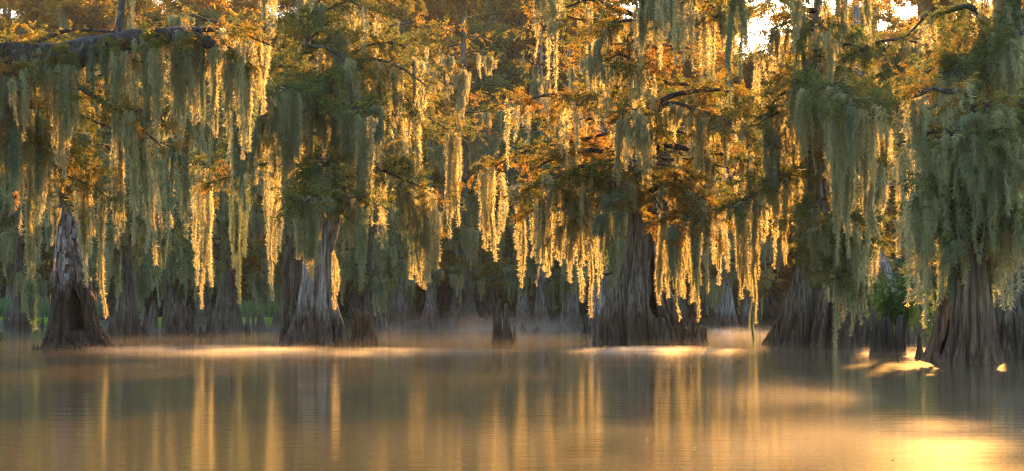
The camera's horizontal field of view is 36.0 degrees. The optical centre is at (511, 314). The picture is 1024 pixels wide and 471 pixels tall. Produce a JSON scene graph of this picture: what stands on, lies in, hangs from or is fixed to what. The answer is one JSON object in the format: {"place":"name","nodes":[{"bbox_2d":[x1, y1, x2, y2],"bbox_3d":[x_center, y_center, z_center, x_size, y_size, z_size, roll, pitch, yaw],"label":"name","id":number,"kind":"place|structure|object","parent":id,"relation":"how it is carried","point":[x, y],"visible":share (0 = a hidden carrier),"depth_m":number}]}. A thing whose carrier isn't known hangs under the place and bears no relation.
{"place":"outdoors","nodes":[
{"label":"outdoors","id":0,"kind":"place"},
{"bbox_2d":[0,315,933,327],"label":"bank","id":1,"kind":"structure","parent":0,"point":[200,320],"depth_m":155.66},
{"bbox_2d":[0,296,102,317],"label":"reeds","id":2,"kind":"object","parent":1,"relation":"on","point":[44,308],"visible":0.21,"depth_m":131.80},
{"bbox_2d":[335,18,391,318],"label":"forest tree","id":3,"kind":"object","parent":1,"relation":"on","point":[357,300],"visible":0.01,"depth_m":175.40},
{"bbox_2d":[0,259,932,319],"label":"undergrowth","id":4,"kind":"object","parent":1,"relation":"on","point":[346,314],"visible":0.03,"depth_m":181.17},
{"bbox_2d":[437,73,516,317],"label":"forest tree","id":5,"kind":"object","parent":1,"relation":"on","point":[490,86],"visible":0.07,"depth_m":173.41},
{"bbox_2d":[493,101,565,318],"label":"forest tree","id":6,"kind":"object","parent":1,"relation":"on","point":[531,304],"visible":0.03,"depth_m":166.27},
{"bbox_2d":[502,0,587,315],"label":"forest tree","id":7,"kind":"object","parent":1,"relation":"on","point":[522,41],"visible":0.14,"depth_m":197.01},
{"bbox_2d":[823,5,905,42],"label":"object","id":8,"kind":"object","parent":1,"relation":"on","point":[884,18],"depth_m":207.21},
{"bbox_2d":[1,0,990,59],"label":"sky","id":9,"kind":"structure","parent":0,"point":[910,9]},
{"bbox_2d":[0,324,1023,470],"bbox_3d":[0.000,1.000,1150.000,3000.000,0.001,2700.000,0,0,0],"label":"water","id":10,"kind":"structure","parent":0,"point":[417,397],"depth_m":17.36},
{"bbox_2d":[0,121,52,299],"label":"forest tree","id":11,"kind":"object","parent":10,"relation":"on","point":[8,285],"visible":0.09,"depth_m":143.71},
{"bbox_2d":[0,0,59,294],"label":"forest tree","id":12,"kind":"object","parent":10,"relation":"on","point":[25,10],"visible":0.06,"depth_m":186.75},
{"bbox_2d":[0,24,81,329],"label":"cypress tree","id":13,"kind":"object","parent":10,"relation":"on","point":[10,239],"visible":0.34,"depth_m":103.90},
{"bbox_2d":[0,92,81,299],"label":"forest tree","id":14,"kind":"object","parent":10,"relation":"on","point":[46,255],"visible":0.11,"depth_m":143.27},
{"bbox_2d":[40,203,115,348],"bbox_3d":[-12.967,-0.944,47.065,2.276,4.888,2.095,0,0,0],"label":"broken stump","id":15,"kind":"object","parent":10,"relation":"in","point":[73,321],"visible":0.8,"depth_m":46.65},
{"bbox_2d":[11,0,164,291],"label":"forest tree","id":16,"kind":"object","parent":10,"relation":"on","point":[91,13],"visible":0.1,"depth_m":181.96},
{"bbox_2d":[41,127,147,319],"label":"forest tree","id":17,"kind":"object","parent":10,"relation":"on","point":[110,290],"visible":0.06,"depth_m":141.61},
{"bbox_2d":[23,53,219,335],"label":"cypress tree","id":18,"kind":"object","parent":10,"relation":"on","point":[126,318],"visible":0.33,"depth_m":71.45},
{"bbox_2d":[69,0,175,294],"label":"forest tree","id":19,"kind":"object","parent":10,"relation":"on","point":[143,8],"depth_m":193.14},
{"bbox_2d":[0,0,275,253],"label":"cypress tree","id":20,"kind":"object","parent":10,"relation":"on","point":[56,74],"visible":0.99,"depth_m":37.79},
{"bbox_2d":[0,84,23,214],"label":"moss festoon","id":21,"kind":"object","parent":20,"relation":"hanging from","point":[13,139],"visible":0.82,"depth_m":37.93},
{"bbox_2d":[19,279,39,331],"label":"moss festoon","id":22,"kind":"object","parent":20,"relation":"hanging from","point":[31,308],"visible":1,"depth_m":40.95},
{"bbox_2d":[22,163,42,303],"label":"moss festoon","id":23,"kind":"object","parent":20,"relation":"hanging from","point":[30,240],"visible":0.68,"depth_m":40.94},
{"bbox_2d":[42,125,60,226],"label":"moss festoon","id":24,"kind":"object","parent":20,"relation":"hanging from","point":[50,186],"visible":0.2,"depth_m":41.97},
{"bbox_2d":[73,167,95,287],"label":"moss festoon","id":25,"kind":"object","parent":20,"relation":"hanging from","point":[84,227],"visible":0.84,"depth_m":43.93},
{"bbox_2d":[109,134,126,248],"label":"moss festoon","id":26,"kind":"object","parent":20,"relation":"hanging from","point":[120,177],"visible":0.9,"depth_m":43.95},
{"bbox_2d":[140,301,159,330],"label":"splintered stump","id":27,"kind":"object","parent":10,"relation":"on","point":[151,322],"visible":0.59,"depth_m":98.31},
{"bbox_2d":[134,90,215,313],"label":"forest tree","id":28,"kind":"object","parent":10,"relation":"on","point":[177,292],"visible":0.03,"depth_m":145.03},
{"bbox_2d":[103,102,251,331],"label":"cypress tree","id":29,"kind":"object","parent":10,"relation":"on","point":[142,276],"visible":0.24,"depth_m":91.24},
{"bbox_2d":[163,301,197,335],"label":"splintered stump","id":30,"kind":"object","parent":10,"relation":"on","point":[180,322],"visible":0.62,"depth_m":73.18},
{"bbox_2d":[146,0,259,305],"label":"forest tree","id":31,"kind":"object","parent":10,"relation":"on","point":[205,4],"visible":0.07,"depth_m":212.79},
{"bbox_2d":[185,140,237,315],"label":"forest tree","id":32,"kind":"object","parent":10,"relation":"on","point":[204,310],"depth_m":168.89},
{"bbox_2d":[163,3,277,311],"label":"forest tree","id":33,"kind":"object","parent":10,"relation":"on","point":[205,15],"depth_m":188.16},
{"bbox_2d":[186,93,265,293],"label":"forest tree","id":34,"kind":"object","parent":10,"relation":"on","point":[244,268],"visible":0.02,"depth_m":147.60},
{"bbox_2d":[168,1,286,329],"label":"cypress tree","id":35,"kind":"object","parent":10,"relation":"on","point":[226,310],"visible":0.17,"depth_m":100.86},
{"bbox_2d":[212,0,289,22],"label":"forest tree","id":36,"kind":"object","parent":10,"relation":"on","point":[250,4],"visible":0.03,"depth_m":232.25},
{"bbox_2d":[222,3,292,301],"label":"forest tree","id":37,"kind":"object","parent":10,"relation":"on","point":[245,16],"depth_m":198.41},
{"bbox_2d":[238,298,282,317],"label":"reeds","id":38,"kind":"object","parent":10,"relation":"on","point":[245,308],"visible":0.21,"depth_m":131.05},
{"bbox_2d":[216,48,308,302],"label":"forest tree","id":39,"kind":"object","parent":10,"relation":"on","point":[247,293],"visible":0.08,"depth_m":142.85},
{"bbox_2d":[241,40,335,315],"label":"cypress tree","id":40,"kind":"object","parent":10,"relation":"on","point":[260,222],"visible":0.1,"depth_m":119.53},
{"bbox_2d":[239,0,340,255],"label":"forest tree","id":41,"kind":"object","parent":10,"relation":"on","point":[282,3],"visible":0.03,"depth_m":196.18},
{"bbox_2d":[279,138,309,342],"bbox_3d":[-7.622,-3.060,55.288,1.136,9.121,0.798,0,0,0],"label":"dead trunk","id":42,"kind":"object","parent":10,"relation":"in","point":[291,273],"visible":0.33,"depth_m":55.07},
{"bbox_2d":[141,0,490,344],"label":"cypress tree","id":43,"kind":"object","parent":10,"relation":"on","point":[334,97],"visible":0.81,"depth_m":49.74},
{"bbox_2d":[94,192,108,317],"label":"moss festoon","id":44,"kind":"object","parent":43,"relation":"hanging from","point":[102,219],"visible":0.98,"depth_m":43.98},
{"bbox_2d":[141,127,165,265],"bbox_3d":[-10.015,-3.514,43.971,0.736,4.315,0.434,0,0,0],"label":"moss festoon","id":45,"kind":"object","parent":43,"relation":"hanging from","point":[152,212],"visible":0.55,"depth_m":43.95},
{"bbox_2d":[170,102,196,238],"bbox_3d":[-9.175,-4.034,43.971,0.803,3.911,0.610,0,0,0],"label":"moss festoon","id":46,"kind":"object","parent":43,"relation":"hanging from","point":[184,175],"visible":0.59,"depth_m":43.92},
{"bbox_2d":[190,168,216,308],"bbox_3d":[-11.786,-2.933,59.976,1.166,5.504,0.860,0,0,0],"label":"moss festoon","id":47,"kind":"object","parent":43,"relation":"hanging from","point":[206,227],"visible":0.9,"depth_m":59.98},
{"bbox_2d":[222,154,254,304],"bbox_3d":[-10.059,-3.304,57.959,1.289,5.867,0.737,0,0,0],"label":"moss festoon","id":48,"kind":"object","parent":43,"relation":"hanging from","point":[237,222],"visible":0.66,"depth_m":57.96},
{"bbox_2d":[262,137,284,300],"bbox_3d":[-8.509,-3.409,56.064,0.958,5.909,0.589,0,0,0],"label":"moss festoon","id":49,"kind":"object","parent":43,"relation":"hanging from","point":[272,226],"visible":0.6,"depth_m":56.00},
{"bbox_2d":[274,87,295,213],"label":"moss festoon","id":50,"kind":"object","parent":43,"relation":"hanging from","point":[286,168],"visible":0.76,"depth_m":46.93},
{"bbox_2d":[291,196,323,281],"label":"moss festoon","id":51,"kind":"object","parent":43,"relation":"hanging from","point":[310,224],"visible":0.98,"depth_m":44.39},
{"bbox_2d":[312,171,335,240],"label":"moss festoon","id":52,"kind":"object","parent":43,"relation":"hanging from","point":[329,180],"visible":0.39,"depth_m":45.97},
{"bbox_2d":[340,195,355,258],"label":"moss festoon","id":53,"kind":"object","parent":43,"relation":"hanging from","point":[348,208],"visible":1,"depth_m":45.93},
{"bbox_2d":[352,114,375,235],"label":"moss festoon","id":54,"kind":"object","parent":43,"relation":"hanging from","point":[361,134],"visible":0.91,"depth_m":45.93},
{"bbox_2d":[406,187,443,290],"bbox_3d":[-2.731,-2.419,49.977,1.255,3.310,0.801,0,0,0],"label":"moss festoon","id":55,"kind":"object","parent":43,"relation":"hanging from","point":[421,240],"visible":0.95,"depth_m":49.86},
{"bbox_2d":[443,131,463,238],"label":"moss festoon","id":56,"kind":"object","parent":43,"relation":"hanging from","point":[453,151],"visible":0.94,"depth_m":55.87},
{"bbox_2d":[310,152,365,305],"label":"forest tree","id":57,"kind":"object","parent":10,"relation":"on","point":[346,294],"visible":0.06,"depth_m":143.47},
{"bbox_2d":[350,309,379,343],"bbox_3d":[-5.015,0.652,53.474,1.093,1.696,0.838,0,0,0],"label":"stump cluster","id":58,"kind":"object","parent":10,"relation":"in","point":[364,332],"visible":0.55,"depth_m":53.33},
{"bbox_2d":[301,0,452,315],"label":"forest tree","id":59,"kind":"object","parent":10,"relation":"on","point":[400,14],"visible":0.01,"depth_m":185.79},
{"bbox_2d":[317,91,441,329],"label":"cypress tree","id":60,"kind":"object","parent":10,"relation":"on","point":[375,301],"visible":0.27,"depth_m":100.13},
{"bbox_2d":[352,22,453,319],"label":"forest tree","id":61,"kind":"object","parent":10,"relation":"on","point":[413,314],"depth_m":167.39},
{"bbox_2d":[349,14,472,328],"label":"cypress tree","id":62,"kind":"object","parent":10,"relation":"on","point":[398,315],"visible":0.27,"depth_m":111.88},
{"bbox_2d":[382,54,483,325],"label":"forest tree","id":63,"kind":"object","parent":10,"relation":"on","point":[430,313],"visible":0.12,"depth_m":145.62},
{"bbox_2d":[396,0,484,316],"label":"forest tree","id":64,"kind":"object","parent":10,"relation":"on","point":[440,11],"visible":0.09,"depth_m":194.76},
{"bbox_2d":[404,21,485,318],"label":"forest tree","id":65,"kind":"object","parent":10,"relation":"on","point":[444,299],"visible":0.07,"depth_m":175.48},
{"bbox_2d":[410,16,530,327],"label":"cypress tree","id":66,"kind":"object","parent":10,"relation":"on","point":[463,312],"visible":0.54,"depth_m":115.80},
{"bbox_2d":[426,15,531,311],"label":"forest tree","id":67,"kind":"object","parent":10,"relation":"on","point":[498,42],"visible":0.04,"depth_m":188.95},
{"bbox_2d":[456,106,535,324],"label":"forest tree","id":68,"kind":"object","parent":10,"relation":"on","point":[489,311],"visible":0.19,"depth_m":155.14},
{"bbox_2d":[491,299,513,342],"bbox_3d":[-0.342,0.469,56.281,0.839,2.061,0.578,0,0,0],"label":"split stump","id":69,"kind":"object","parent":10,"relation":"in","point":[499,335],"visible":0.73,"depth_m":56.17},
{"bbox_2d":[468,16,552,316],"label":"forest tree","id":70,"kind":"object","parent":10,"relation":"on","point":[514,53],"visible":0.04,"depth_m":197.32},
{"bbox_2d":[471,112,569,325],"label":"forest tree","id":71,"kind":"object","parent":10,"relation":"on","point":[523,314],"visible":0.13,"depth_m":141.91},
{"bbox_2d":[472,0,587,311],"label":"forest tree","id":72,"kind":"object","parent":10,"relation":"on","point":[504,5],"visible":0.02,"depth_m":203.70},
{"bbox_2d":[491,26,590,326],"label":"cypress tree","id":73,"kind":"object","parent":10,"relation":"on","point":[540,314],"visible":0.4,"depth_m":125.25},
{"bbox_2d":[529,48,613,325],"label":"cypress tree","id":74,"kind":"object","parent":10,"relation":"on","point":[570,301],"visible":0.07,"depth_m":142.69},
{"bbox_2d":[540,3,668,329],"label":"cypress tree","id":75,"kind":"object","parent":10,"relation":"on","point":[606,282],"visible":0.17,"depth_m":104.00},
{"bbox_2d":[452,0,771,344],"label":"cypress tree","id":76,"kind":"object","parent":10,"relation":"in","point":[632,312],"visible":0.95,"depth_m":52.50},
{"bbox_2d":[477,166,509,261],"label":"moss festoon","id":77,"kind":"object","parent":76,"relation":"hanging from","point":[487,209],"visible":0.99,"depth_m":55.84},
{"bbox_2d":[513,195,527,287],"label":"moss festoon","id":78,"kind":"object","parent":76,"relation":"hanging from","point":[523,249],"visible":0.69,"depth_m":53.96},
{"bbox_2d":[531,203,561,277],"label":"moss festoon","id":79,"kind":"object","parent":76,"relation":"hanging from","point":[548,251],"visible":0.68,"depth_m":52.97},
{"bbox_2d":[563,202,580,281],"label":"moss festoon","id":80,"kind":"object","parent":76,"relation":"hanging from","point":[570,255],"visible":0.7,"depth_m":52.92},
{"bbox_2d":[600,196,626,283],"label":"moss festoon","id":81,"kind":"object","parent":76,"relation":"hanging from","point":[610,249],"visible":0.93,"depth_m":51.96},
{"bbox_2d":[653,211,671,304],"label":"moss festoon","id":82,"kind":"object","parent":76,"relation":"hanging from","point":[662,249],"visible":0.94,"depth_m":51.93},
{"bbox_2d":[675,221,692,298],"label":"moss festoon","id":83,"kind":"object","parent":76,"relation":"hanging from","point":[684,262],"visible":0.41,"depth_m":51.99},
{"bbox_2d":[686,202,711,320],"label":"moss festoon","id":84,"kind":"object","parent":76,"relation":"hanging from","point":[706,264],"visible":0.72,"depth_m":51.91},
{"bbox_2d":[710,194,729,284],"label":"moss festoon","id":85,"kind":"object","parent":76,"relation":"hanging from","point":[720,250],"visible":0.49,"depth_m":54.96},
{"bbox_2d":[732,201,751,298],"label":"moss festoon","id":86,"kind":"object","parent":76,"relation":"hanging from","point":[742,252],"visible":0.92,"depth_m":49.97},
{"bbox_2d":[736,0,749,82],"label":"moss festoon","id":87,"kind":"object","parent":76,"relation":"hanging from","point":[743,25],"visible":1,"depth_m":46.96},
{"bbox_2d":[745,197,763,322],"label":"moss festoon","id":88,"kind":"object","parent":76,"relation":"hanging from","point":[754,250],"visible":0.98,"depth_m":49.98},
{"bbox_2d":[760,116,774,218],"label":"moss festoon","id":89,"kind":"object","parent":76,"relation":"hanging from","point":[766,163],"visible":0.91,"depth_m":49.97},
{"bbox_2d":[559,0,673,201],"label":"forest tree","id":90,"kind":"object","parent":10,"relation":"on","point":[593,15],"visible":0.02,"depth_m":197.79},
{"bbox_2d":[609,95,717,292],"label":"forest tree","id":91,"kind":"object","parent":10,"relation":"on","point":[664,204],"visible":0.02,"depth_m":145.34},
{"bbox_2d":[646,86,719,325],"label":"forest tree","id":92,"kind":"object","parent":10,"relation":"on","point":[682,304],"visible":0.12,"depth_m":145.34},
{"bbox_2d":[682,315,708,344],"bbox_3d":[6.213,0.756,53.297,0.952,1.488,0.825,0,0,0],"label":"gnarled knee","id":93,"kind":"object","parent":10,"relation":"on","point":[698,335],"visible":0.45,"depth_m":53.24},
{"bbox_2d":[671,78,740,317],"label":"forest tree","id":94,"kind":"object","parent":10,"relation":"on","point":[702,312],"visible":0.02,"depth_m":163.83},
{"bbox_2d":[665,0,756,316],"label":"forest tree","id":95,"kind":"object","parent":10,"relation":"on","point":[687,72],"visible":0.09,"depth_m":195.26},
{"bbox_2d":[677,92,783,326],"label":"cypress tree","id":96,"kind":"object","parent":10,"relation":"on","point":[721,297],"visible":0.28,"depth_m":124.91},
{"bbox_2d":[700,130,794,325],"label":"cypress tree","id":97,"kind":"object","parent":10,"relation":"on","point":[745,320],"visible":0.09,"depth_m":141.65},
{"bbox_2d":[693,44,805,324],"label":"forest tree","id":98,"kind":"object","parent":10,"relation":"on","point":[747,68],"visible":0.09,"depth_m":148.84},
{"bbox_2d":[733,81,796,319],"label":"forest tree","id":99,"kind":"object","parent":10,"relation":"on","point":[773,308],"visible":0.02,"depth_m":155.39},
{"bbox_2d":[742,1,848,293],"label":"forest tree","id":100,"kind":"object","parent":10,"relation":"on","point":[810,16],"visible":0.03,"depth_m":149.72},
{"bbox_2d":[766,62,827,295],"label":"forest tree","id":101,"kind":"object","parent":10,"relation":"on","point":[786,287],"visible":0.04,"depth_m":149.00},
{"bbox_2d":[694,0,970,345],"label":"cypress tree","id":102,"kind":"object","parent":10,"relation":"in","point":[805,315],"visible":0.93,"depth_m":49.93},
{"bbox_2d":[826,87,844,265],"bbox_3d":[9.274,-3.934,45.021,0.698,5.146,0.505,0,0,0],"label":"moss festoon","id":103,"kind":"object","parent":102,"relation":"hanging from","point":[835,201],"visible":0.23,"depth_m":44.95},
{"bbox_2d":[831,274,841,347],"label":"moss festoon","id":104,"kind":"object","parent":102,"relation":"hanging from","point":[837,299],"visible":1,"depth_m":46.97},
{"bbox_2d":[832,217,859,321],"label":"moss festoon","id":105,"kind":"object","parent":102,"relation":"hanging from","point":[843,292],"visible":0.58,"depth_m":46.98},
{"bbox_2d":[839,102,857,257],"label":"moss festoon","id":106,"kind":"object","parent":102,"relation":"hanging from","point":[848,195],"visible":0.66,"depth_m":43.97},
{"bbox_2d":[846,244,870,336],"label":"moss festoon","id":107,"kind":"object","parent":102,"relation":"hanging from","point":[862,305],"visible":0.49,"depth_m":46.98},
{"bbox_2d":[860,98,878,286],"bbox_3d":[10.229,-3.518,45.029,0.596,5.459,0.504,0,0,0],"label":"moss festoon","id":108,"kind":"object","parent":102,"relation":"hanging from","point":[870,197],"visible":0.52,"depth_m":44.99},
{"bbox_2d":[849,132,907,306],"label":"forest tree","id":109,"kind":"object","parent":10,"relation":"on","point":[893,198],"visible":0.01,"depth_m":141.80},
{"bbox_2d":[853,0,914,342],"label":"leaning trunk","id":110,"kind":"object","parent":10,"relation":"on","point":[883,264],"visible":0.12,"depth_m":55.77},
{"bbox_2d":[869,309,906,355],"bbox_3d":[9.287,0.675,38.853,0.965,1.650,0.812,0,0,0],"label":"dark stump","id":111,"kind":"object","parent":10,"relation":"in","point":[885,341],"visible":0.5,"depth_m":38.83},
{"bbox_2d":[859,265,926,333],"bbox_3d":[9.605,-0.384,39.566,1.796,1.786,1.730,0,0,0],"label":"shrub","id":112,"kind":"object","parent":111,"relation":"on","point":[891,308],"visible":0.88,"depth_m":39.42},
{"bbox_2d":[853,52,939,333],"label":"cypress tree","id":113,"kind":"object","parent":10,"relation":"on","point":[900,261],"visible":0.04,"depth_m":81.15},
{"bbox_2d":[881,11,955,43],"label":"forest tree","id":114,"kind":"object","parent":10,"relation":"on","point":[896,21],"depth_m":202.49},
{"bbox_2d":[873,0,976,64],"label":"forest tree","id":115,"kind":"object","parent":10,"relation":"on","point":[925,5],"visible":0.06,"depth_m":188.71},
{"bbox_2d":[921,276,952,360],"bbox_3d":[9.326,0.212,34.187,0.938,2.575,0.702,0,0,0],"label":"hollow trunk","id":116,"kind":"object","parent":10,"relation":"in","point":[935,347],"visible":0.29,"depth_m":34.06},
{"bbox_2d":[902,0,991,54],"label":"forest tree","id":117,"kind":"object","parent":10,"relation":"on","point":[953,30],"visible":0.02,"depth_m":186.39},
{"bbox_2d":[874,0,1023,357],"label":"cypress tree","id":118,"kind":"object","parent":10,"relation":"in","point":[994,55],"visible":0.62,"depth_m":36.40},
{"bbox_2d":[893,105,907,257],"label":"moss festoon","id":119,"kind":"object","parent":118,"relation":"hanging from","point":[901,136],"visible":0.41,"depth_m":43.97},
{"bbox_2d":[889,65,1023,363],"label":"cypress tree","id":120,"kind":"object","parent":10,"relation":"on","point":[969,199],"visible":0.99,"depth_m":32.04},
{"bbox_2d":[918,243,945,309],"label":"moss festoon","id":121,"kind":"object","parent":120,"relation":"hanging from","point":[935,286],"visible":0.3,"depth_m":33.90},
{"bbox_2d":[936,245,958,306],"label":"moss festoon","id":122,"kind":"object","parent":120,"relation":"hanging from","point":[953,270],"visible":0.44,"depth_m":32.93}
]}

